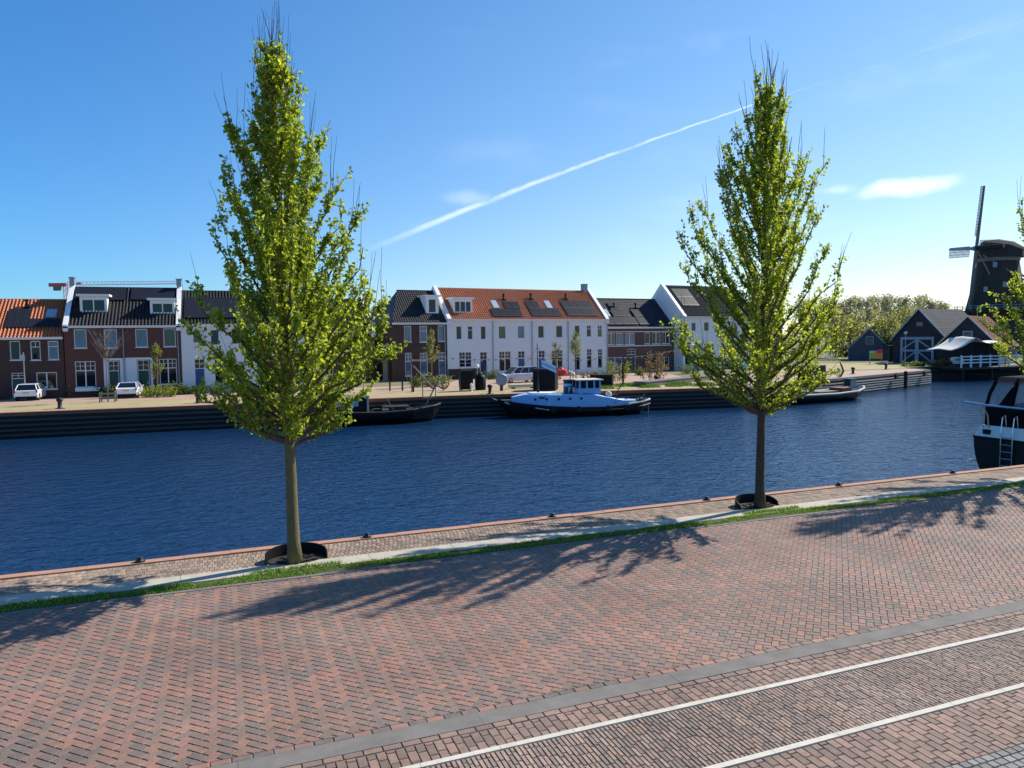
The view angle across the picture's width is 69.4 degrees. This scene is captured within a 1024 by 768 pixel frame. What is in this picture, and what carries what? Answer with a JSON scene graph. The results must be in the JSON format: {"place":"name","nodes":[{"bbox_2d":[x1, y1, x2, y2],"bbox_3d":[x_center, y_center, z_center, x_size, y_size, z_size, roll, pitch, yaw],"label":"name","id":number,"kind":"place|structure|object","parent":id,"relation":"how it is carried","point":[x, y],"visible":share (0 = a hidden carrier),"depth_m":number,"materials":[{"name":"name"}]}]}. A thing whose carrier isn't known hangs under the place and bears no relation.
{"place":"outdoors","nodes":[
{"label":"outdoors","id":0,"kind":"place"},
{"bbox_2d":[123,279,182,394],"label":"terraced house","id":1,"kind":"structure","parent":0,"point":[151,317],"depth_m":72.64,"materials":[{"name":"red brick"}]},
{"bbox_2d":[135,329,148,347],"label":"window","id":2,"kind":"structure","parent":1,"relation":"in","point":[141,336],"depth_m":71.82,"materials":[{"name":"white glass"}]},
{"bbox_2d":[138,370,148,388],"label":"door","id":3,"kind":"structure","parent":1,"relation":"in","point":[143,375],"depth_m":72.10,"materials":[{"name":"teal paint"}]},
{"bbox_2d":[159,359,176,384],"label":"window","id":4,"kind":"structure","parent":1,"relation":"in","point":[168,374],"depth_m":72.84,"materials":[{"name":"white"}]},
{"bbox_2d":[163,328,175,346],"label":"window","id":5,"kind":"structure","parent":1,"relation":"in","point":[169,336],"depth_m":72.72,"materials":[{"name":"white glass"}]},
{"bbox_2d":[180,290,252,392],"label":"terraced house","id":6,"kind":"structure","parent":0,"point":[194,371],"depth_m":74.25,"materials":[{"name":"white paint"}]},
{"bbox_2d":[251,291,326,389],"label":"terraced house","id":7,"kind":"structure","parent":0,"point":[301,340],"depth_m":77.11,"materials":[{"name":"brick"}]},
{"bbox_2d":[0,372,695,405],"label":"street","id":8,"kind":"structure","parent":0,"point":[631,378],"depth_m":72.70,"materials":[{"name":"brown brick"}]},
{"bbox_2d":[14,383,46,400],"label":"parked car","id":9,"kind":"object","parent":8,"relation":"on","point":[31,390],"visible":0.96,"depth_m":65.86,"materials":[{"name":"white paint"}]},
{"bbox_2d":[86,324,129,401],"bbox_3d":[-34.571,-1.872,63.311,2.643,6.833,3.425,2,4,36],"label":"sapling","id":10,"kind":"object","parent":8,"relation":"on","point":[105,346],"visible":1,"depth_m":63.36,"materials":[{"name":"brown plant"}]},
{"bbox_2d":[115,381,143,397],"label":"parked car","id":11,"kind":"object","parent":8,"relation":"on","point":[127,388],"visible":0.68,"depth_m":67.45,"materials":[{"name":"white paint"}]},
{"bbox_2d":[139,385,162,397],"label":"shrub","id":12,"kind":"object","parent":8,"relation":"on","point":[145,392],"visible":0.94,"depth_m":68.28,"materials":[{"name":"green plant"}]},
{"bbox_2d":[147,343,164,395],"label":"sapling","id":13,"kind":"object","parent":8,"relation":"on","point":[155,348],"visible":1,"depth_m":69.77,"materials":[{"name":"green plant"}]},
{"bbox_2d":[150,385,178,396],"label":"shrub","id":14,"kind":"object","parent":8,"relation":"on","point":[167,392],"visible":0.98,"depth_m":68.56,"materials":[{"name":"green plant"}]},
{"bbox_2d":[164,380,193,394],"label":"shrub","id":15,"kind":"object","parent":8,"relation":"on","point":[180,387],"visible":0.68,"depth_m":71.06,"materials":[{"name":"green plant"}]},
{"bbox_2d":[424,327,439,385],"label":"sapling","id":16,"kind":"object","parent":8,"relation":"on","point":[429,345],"visible":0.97,"depth_m":77.86,"materials":[{"name":"green plant"}]},
{"bbox_2d":[504,366,536,382],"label":"parked car","id":17,"kind":"object","parent":8,"relation":"on","point":[525,373],"visible":0.6,"depth_m":83.65,"materials":[{"name":"silver metal"}]},
{"bbox_2d":[568,329,582,356],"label":"sapling","id":18,"kind":"object","parent":8,"relation":"on","point":[576,341],"visible":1,"depth_m":87.47,"materials":[{"name":"green plant"}]},
{"bbox_2d":[605,360,630,380],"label":"shrub","id":19,"kind":"object","parent":8,"relation":"on","point":[626,367],"visible":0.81,"depth_m":84.56,"materials":[{"name":"green plant"}]},
{"bbox_2d":[638,348,670,379],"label":"shrub","id":20,"kind":"object","parent":8,"relation":"on","point":[657,371],"visible":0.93,"depth_m":81.74,"materials":[{"name":"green plant"}]},
{"bbox_2d":[324,297,375,381],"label":"terraced house","id":21,"kind":"structure","parent":0,"point":[372,375],"depth_m":91.52,"materials":[{"name":"brown brick"}]},
{"bbox_2d":[0,386,733,412],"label":"quay pavement","id":22,"kind":"structure","parent":0,"point":[369,397],"depth_m":64.64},
{"bbox_2d":[373,290,447,381],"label":"terraced house","id":23,"kind":"structure","parent":0,"point":[415,316],"depth_m":91.10,"materials":[{"name":"brown brick"}]},
{"bbox_2d":[405,353,412,376],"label":"window","id":24,"kind":"structure","parent":23,"relation":"in","point":[408,362],"depth_m":90.06,"materials":[{"name":"glass"}]},
{"bbox_2d":[420,353,427,375],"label":"window","id":25,"kind":"structure","parent":23,"relation":"in","point":[423,364],"depth_m":91.01,"materials":[{"name":"white"}]},
{"bbox_2d":[438,352,444,375],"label":"window","id":26,"kind":"structure","parent":23,"relation":"in","point":[441,354],"depth_m":92.08,"materials":[{"name":"white"}]},
{"bbox_2d":[431,285,494,378],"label":"terraced house","id":27,"kind":"structure","parent":0,"point":[468,316],"depth_m":93.89,"materials":[{"name":"white brick"}]},
{"bbox_2d":[459,352,471,367],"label":"window","id":28,"kind":"structure","parent":27,"relation":"in","point":[463,363],"depth_m":93.46,"materials":[{"name":"white"}]},
{"bbox_2d":[479,288,533,374],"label":"terraced house","id":29,"kind":"structure","parent":0,"point":[513,324],"depth_m":96.80,"materials":[{"name":"white brick"}]},
{"bbox_2d":[499,351,510,371],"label":"window","id":30,"kind":"structure","parent":29,"relation":"in","point":[505,364],"depth_m":96.05,"materials":[{"name":"white"}]},
{"bbox_2d":[0,489,1023,767],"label":"road","id":31,"kind":"structure","parent":0,"point":[366,605],"depth_m":12.84,"materials":[{"name":"red brick"}]},
{"bbox_2d":[0,378,1023,574],"bbox_3d":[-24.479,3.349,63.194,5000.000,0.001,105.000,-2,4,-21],"label":"water","id":32,"kind":"structure","parent":0,"point":[73,501],"depth_m":39.23,"materials":[{"name":"blue liquid"}]},
{"bbox_2d":[305,377,451,426],"bbox_3d":[-12.310,1.740,61.921,14.550,4.258,4.192,-2,4,-18],"label":"old barge","id":33,"kind":"object","parent":32,"relation":"on","point":[362,413],"visible":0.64,"depth_m":61.01,"materials":[{"name":"black paint"}]},
{"bbox_2d":[482,345,650,417],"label":"tugboat","id":34,"kind":"object","parent":32,"relation":"on","point":[576,397],"visible":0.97,"depth_m":65.03,"materials":[{"name":"black paint"}]},
{"bbox_2d":[573,380,598,387],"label":"windows","id":35,"kind":"structure","parent":34,"relation":"in","point":[583,383],"depth_m":65.55,"materials":[{"name":"glass"}]},
{"bbox_2d":[767,385,864,404],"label":"work barge","id":36,"kind":"object","parent":32,"relation":"on","point":[834,394],"visible":0.52,"depth_m":76.18,"materials":[{"name":"black paint"}]},
{"bbox_2d":[743,370,931,401],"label":"jetty wall","id":37,"kind":"structure","parent":32,"relation":"in","point":[874,382],"depth_m":91.41,"materials":[{"name":"grey wood"}]},
{"bbox_2d":[701,369,922,384],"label":"jetty deck","id":38,"kind":"structure","parent":37,"relation":"on","point":[859,373],"depth_m":94.12,"materials":[{"name":"brown wood"}]},
{"bbox_2d":[797,365,825,385],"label":"storage box","id":39,"kind":"object","parent":38,"relation":"on","point":[822,368],"visible":0.36,"depth_m":80.01,"materials":[{"name":"black paint"}]},
{"bbox_2d":[964,375,1023,468],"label":"motor yacht","id":40,"kind":"object","parent":32,"relation":"on","point":[998,436],"visible":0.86,"depth_m":31.81,"materials":[{"name":"black paint"}]},
{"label":"quay wall","id":41,"kind":"object","parent":32,"relation":"in","visible":0},
{"bbox_2d":[0,465,1023,579],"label":"quay coping","id":42,"kind":"object","parent":41,"relation":"on","point":[133,563],"visible":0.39,"depth_m":19.52,"materials":[{"name":"grey concrete"}]},
{"bbox_2d":[0,467,1023,596],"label":"quay path","id":43,"kind":"structure","parent":0,"point":[534,527],"depth_m":18.99,"materials":[{"name":"brick"}]},
{"bbox_2d":[265,542,327,565],"bbox_3d":[-4.955,3.901,16.981,1.379,0.300,0.900,-2,4,-21],"label":"tree guard","id":44,"kind":"object","parent":43,"relation":"on","point":[311,551],"visible":0.84,"depth_m":17.17,"materials":[{"name":"black paint"}]},
{"bbox_2d":[174,5,408,564],"bbox_3d":[-4.845,-2.139,16.373,4.702,12.400,4.310,0,4,6],"label":"street tree","id":45,"kind":"object","parent":44,"relation":"in","point":[281,258],"visible":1,"depth_m":15.81,"materials":[{"name":"green plant"}]},
{"bbox_2d":[735,493,778,509],"bbox_3d":[7.144,3.454,21.754,1.379,0.300,0.866,-2,4,-21],"label":"tree guard","id":46,"kind":"object","parent":43,"relation":"on","point":[744,500],"visible":0.69,"depth_m":21.96,"materials":[{"name":"black paint"}]},
{"bbox_2d":[659,37,854,508],"bbox_3d":[7.207,-3.068,21.176,5.067,13.352,5.251,-2,4,-21],"label":"street tree","id":47,"kind":"object","parent":46,"relation":"on","point":[767,298],"visible":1,"depth_m":20.75,"materials":[{"name":"green plant"}]},
{"bbox_2d":[974,186,1023,373],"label":"street tree","id":48,"kind":"object","parent":43,"relation":"on","point":[1005,338],"visible":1,"depth_m":26.81,"materials":[{"name":"green plant"}]},
{"bbox_2d":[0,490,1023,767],"bbox_3d":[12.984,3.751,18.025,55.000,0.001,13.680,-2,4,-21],"label":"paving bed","id":49,"kind":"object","parent":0,"point":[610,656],"depth_m":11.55,"materials":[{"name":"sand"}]},
{"bbox_2d":[0,488,1023,767],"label":"road edging","id":50,"kind":"object","parent":49,"relation":"on","point":[338,738],"visible":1,"depth_m":11.86,"materials":[{"name":"grey concrete"}]},
{"bbox_2d":[209,600,1023,767],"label":"gutter band","id":51,"kind":"object","parent":49,"relation":"on","point":[351,745],"visible":0.89,"depth_m":10.36,"materials":[{"name":"grey concrete"}]},
{"bbox_2d":[285,610,1023,767],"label":"pavement strip","id":52,"kind":"object","parent":49,"relation":"on","point":[795,669],"visible":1,"depth_m":10.23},
{"bbox_2d":[0,481,1023,612],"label":"verge","id":53,"kind":"structure","parent":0,"point":[464,552],"depth_m":17.24,"materials":[{"name":"plant"}]},
{"bbox_2d":[0,0,1023,335],"label":"sky","id":54,"kind":"structure","parent":0,"point":[493,144],"materials":[{"name":"blue"}]},
{"bbox_2d":[10,336,1022,410],"bbox_3d":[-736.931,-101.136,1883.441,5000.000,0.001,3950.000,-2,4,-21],"label":"ground","id":55,"kind":"structure","parent":0,"point":[821,358],"depth_m":107.05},
{"bbox_2d":[0,299,66,399],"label":"terraced house","id":56,"kind":"structure","parent":55,"relation":"on","point":[32,330],"depth_m":69.01,"materials":[{"name":"brown brick"}]},
{"bbox_2d":[9,341,20,360],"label":"window","id":57,"kind":"structure","parent":56,"relation":"in","point":[14,345],"depth_m":68.08,"materials":[{"name":"white"}]},
{"bbox_2d":[30,341,41,360],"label":"window","id":58,"kind":"structure","parent":56,"relation":"in","point":[34,345],"depth_m":68.66,"materials":[{"name":"white"}]},
{"bbox_2d":[36,372,57,389],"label":"window","id":59,"kind":"structure","parent":56,"relation":"in","point":[49,379],"depth_m":69.15,"materials":[{"name":"white"}]},
{"bbox_2d":[48,341,58,359],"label":"window","id":60,"kind":"structure","parent":56,"relation":"in","point":[53,352],"depth_m":69.18,"materials":[{"name":"white glass"}]},
{"bbox_2d":[62,277,127,396],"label":"terraced house","id":61,"kind":"structure","parent":55,"relation":"on","point":[99,309],"depth_m":70.64,"materials":[{"name":"red brick"}]},
{"bbox_2d":[74,329,87,348],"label":"window","id":62,"kind":"structure","parent":61,"relation":"in","point":[80,340],"depth_m":69.93,"materials":[{"name":"white"}]},
{"bbox_2d":[75,361,95,387],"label":"window","id":63,"kind":"structure","parent":61,"relation":"in","point":[85,371],"depth_m":70.24,"materials":[{"name":"white"}]},
{"bbox_2d":[104,329,117,348],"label":"window","id":64,"kind":"structure","parent":61,"relation":"in","point":[112,340],"depth_m":70.91,"materials":[{"name":"white"}]},
{"bbox_2d":[109,371,118,391],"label":"door","id":65,"kind":"structure","parent":61,"relation":"in","point":[114,379],"depth_m":71.14,"materials":[{"name":"teal paint"}]},
{"bbox_2d":[48,281,175,298],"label":"tower crane","id":66,"kind":"object","parent":55,"relation":"on","point":[57,286],"visible":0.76,"depth_m":297.55,"materials":[{"name":"pink paint"}]},
{"bbox_2d":[0,383,726,410],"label":"quay verge","id":67,"kind":"structure","parent":55,"relation":"on","point":[115,404],"depth_m":63.44,"materials":[{"name":"beige plant"}]},
{"bbox_2d":[458,369,473,390],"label":"waste container","id":68,"kind":"object","parent":67,"relation":"on","point":[465,377],"visible":0.89,"depth_m":71.04,"materials":[{"name":"black paint"}]},
{"bbox_2d":[475,372,485,389],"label":"rubbish bin","id":69,"kind":"object","parent":67,"relation":"on","point":[480,380],"visible":1,"depth_m":72.22,"materials":[{"name":"black paint"}]},
{"bbox_2d":[532,368,557,390],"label":"container box","id":70,"kind":"object","parent":67,"relation":"on","point":[548,379],"visible":0.83,"depth_m":70.15,"materials":[{"name":"black paint"}]},
{"bbox_2d":[590,374,613,385],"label":"container box","id":71,"kind":"object","parent":67,"relation":"on","point":[607,380],"visible":0.63,"depth_m":75.51,"materials":[{"name":"black paint"}]},
{"bbox_2d":[601,380,716,388],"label":"verge grass","id":72,"kind":"structure","parent":67,"relation":"on","point":[668,384],"depth_m":74.25,"materials":[{"name":"green plant"}]},
{"bbox_2d":[633,375,708,385],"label":"concrete ledge","id":73,"kind":"object","parent":67,"relation":"on","point":[665,380],"visible":0.71,"depth_m":77.54,"materials":[{"name":"beige concrete"}]},
{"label":"bunting pole","id":74,"kind":"object","parent":73,"relation":"on","visible":0},
{"bbox_2d":[411,350,703,360],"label":"bunting","id":75,"kind":"object","parent":74,"relation":"hanging from","point":[536,358],"visible":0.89,"depth_m":75.73,"materials":[{"name":"multicoloured fabric"}]},
{"bbox_2d":[0,387,741,438],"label":"quay wall","id":76,"kind":"structure","parent":55,"relation":"on","point":[29,424],"depth_m":58.58,"materials":[{"name":"brown wood"}]},
{"bbox_2d":[815,307,853,357],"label":"broadleaf tree","id":77,"kind":"object","parent":55,"relation":"on","point":[838,319],"visible":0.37,"depth_m":158.97,"materials":[{"name":"green plant"}]},
{"bbox_2d":[726,363,947,373],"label":"bank grass","id":78,"kind":"structure","parent":55,"relation":"on","point":[861,366],"depth_m":113.81,"materials":[{"name":"green plant"}]},
{"bbox_2d":[928,358,951,365],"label":"hedge","id":79,"kind":"object","parent":78,"relation":"on","point":[942,362],"visible":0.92,"depth_m":111.64,"materials":[{"name":"green plant"}]},
{"bbox_2d":[824,306,874,358],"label":"broadleaf tree","id":80,"kind":"object","parent":55,"relation":"on","point":[851,336],"visible":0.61,"depth_m":148.67,"materials":[{"name":"green plant"}]},
{"bbox_2d":[842,295,859,332],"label":"poplar tree","id":81,"kind":"object","parent":55,"relation":"on","point":[852,300],"visible":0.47,"depth_m":211.50,"materials":[{"name":"green plant"}]},
{"bbox_2d":[846,328,887,359],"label":"timber cottage","id":82,"kind":"structure","parent":55,"relation":"on","point":[860,347],"depth_m":140.65,"materials":[{"name":"black wood"}]},
{"bbox_2d":[856,296,878,330],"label":"poplar tree","id":83,"kind":"object","parent":55,"relation":"on","point":[867,303],"visible":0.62,"depth_m":203.22,"materials":[{"name":"green plant"}]},
{"bbox_2d":[867,293,885,330],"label":"poplar tree","id":84,"kind":"object","parent":55,"relation":"on","point":[876,300],"visible":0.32,"depth_m":219.11,"materials":[{"name":"green plant"}]},
{"bbox_2d":[862,306,905,336],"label":"broadleaf tree","id":85,"kind":"object","parent":55,"relation":"on","point":[892,325],"visible":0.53,"depth_m":149.25,"materials":[{"name":"green plant"}]},
{"bbox_2d":[876,327,895,352],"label":"broadleaf tree","id":86,"kind":"object","parent":55,"relation":"on","point":[886,339],"visible":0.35,"depth_m":139.26,"materials":[{"name":"green plant"}]},
{"bbox_2d":[878,293,897,330],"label":"poplar tree","id":87,"kind":"object","parent":55,"relation":"on","point":[889,298],"visible":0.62,"depth_m":211.99,"materials":[{"name":"green plant"}]},
{"bbox_2d":[886,299,919,330],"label":"broadleaf tree","id":88,"kind":"object","parent":55,"relation":"on","point":[908,315],"visible":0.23,"depth_m":178.62,"materials":[{"name":"green plant"}]},
{"bbox_2d":[895,294,916,330],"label":"poplar tree","id":89,"kind":"object","parent":55,"relation":"on","point":[904,300],"visible":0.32,"depth_m":203.76,"materials":[{"name":"green plant"}]},
{"bbox_2d":[890,308,966,362],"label":"timber barn","id":90,"kind":"structure","parent":55,"relation":"on","point":[925,329],"depth_m":125.39,"materials":[{"name":"blue paint"}]},
{"bbox_2d":[903,340,930,362],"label":"barn door","id":91,"kind":"structure","parent":90,"relation":"in","point":[928,342],"depth_m":125.03,"materials":[{"name":"wood"}]},
{"bbox_2d":[905,365,963,379],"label":"quay wall","id":92,"kind":"structure","parent":55,"relation":"on","point":[937,374],"depth_m":110.32,"materials":[{"name":"brown wood"}]},
{"bbox_2d":[927,336,1017,365],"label":"terrace tent","id":93,"kind":"object","parent":55,"relation":"on","point":[952,343],"visible":0.86,"depth_m":109.50,"materials":[{"name":"beige fabric"}]},
{"bbox_2d":[933,315,1018,364],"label":"timber barn","id":94,"kind":"structure","parent":55,"relation":"on","point":[969,326],"depth_m":114.90,"materials":[{"name":"black wood"}]},
{"bbox_2d":[937,354,1022,380],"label":"white fence","id":95,"kind":"object","parent":55,"relation":"on","point":[971,367],"visible":0.8,"depth_m":108.45,"materials":[{"name":"paint"}]},
{"bbox_2d":[949,186,1023,354],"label":"windmill","id":96,"kind":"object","parent":55,"relation":"on","point":[996,262],"visible":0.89,"depth_m":158.11,"materials":[{"name":"brown wood"}]},
{"bbox_2d":[964,365,1023,377],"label":"quay wall","id":97,"kind":"structure","parent":55,"relation":"on","point":[983,373],"depth_m":111.81,"materials":[{"name":"brown wood"}]},
{"bbox_2d":[517,289,569,370],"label":"terraced house","id":98,"kind":"structure","parent":0,"point":[550,317],"depth_m":99.50,"materials":[{"name":"white brick"}]},
{"bbox_2d":[552,284,608,373],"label":"terraced house","id":99,"kind":"structure","parent":0,"point":[584,311],"depth_m":102.26,"materials":[{"name":"white paint"}]},
{"bbox_2d":[596,298,673,372],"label":"terraced house","id":100,"kind":"structure","parent":0,"point":[636,328],"depth_m":106.97,"materials":[{"name":"brown brick"}]},
{"bbox_2d":[651,283,717,370],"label":"terraced house","id":101,"kind":"structure","parent":0,"point":[691,308],"depth_m":109.38,"materials":[{"name":"white paint"}]},
{"bbox_2d":[426,631,1023,767],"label":"cycle lane","id":102,"kind":"structure","parent":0,"point":[985,673],"depth_m":9.79,"materials":[{"name":"brick"}]},
{"bbox_2d":[699,286,750,368],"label":"terraced house","id":103,"kind":"structure","parent":0,"point":[737,327],"depth_m":112.14,"materials":[{"name":"white brick"}]},
{"bbox_2d":[730,688,1023,767],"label":"pavement","id":104,"kind":"structure","parent":0,"point":[964,718],"depth_m":9.07,"materials":[{"name":"brick"}]},
{"bbox_2d":[946,744,1023,767],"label":"cobbled strip","id":105,"kind":"object","parent":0,"point":[1011,755],"visible":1,"depth_m":8.64,"materials":[{"name":"grey stone"}]},
{"label":"ground","id":106,"kind":"structure","parent":0,"visible":0},
{"bbox_2d":[0,477,1023,605],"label":"path kerb","id":107,"kind":"structure","parent":106,"relation":"on","point":[136,585],"depth_m":17.76,"materials":[{"name":"concrete"}]},
{"bbox_2d":[0,486,1023,615],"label":"road kerb","id":108,"kind":"structure","parent":106,"relation":"on","point":[229,585],"depth_m":16.82,"materials":[{"name":"grey concrete"}]},
{"bbox_2d":[401,627,1023,767],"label":"lane markings","id":109,"kind":"object","parent":106,"relation":"on","point":[797,745],"visible":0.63,"depth_m":9.70,"materials":[{"name":"white paint"}]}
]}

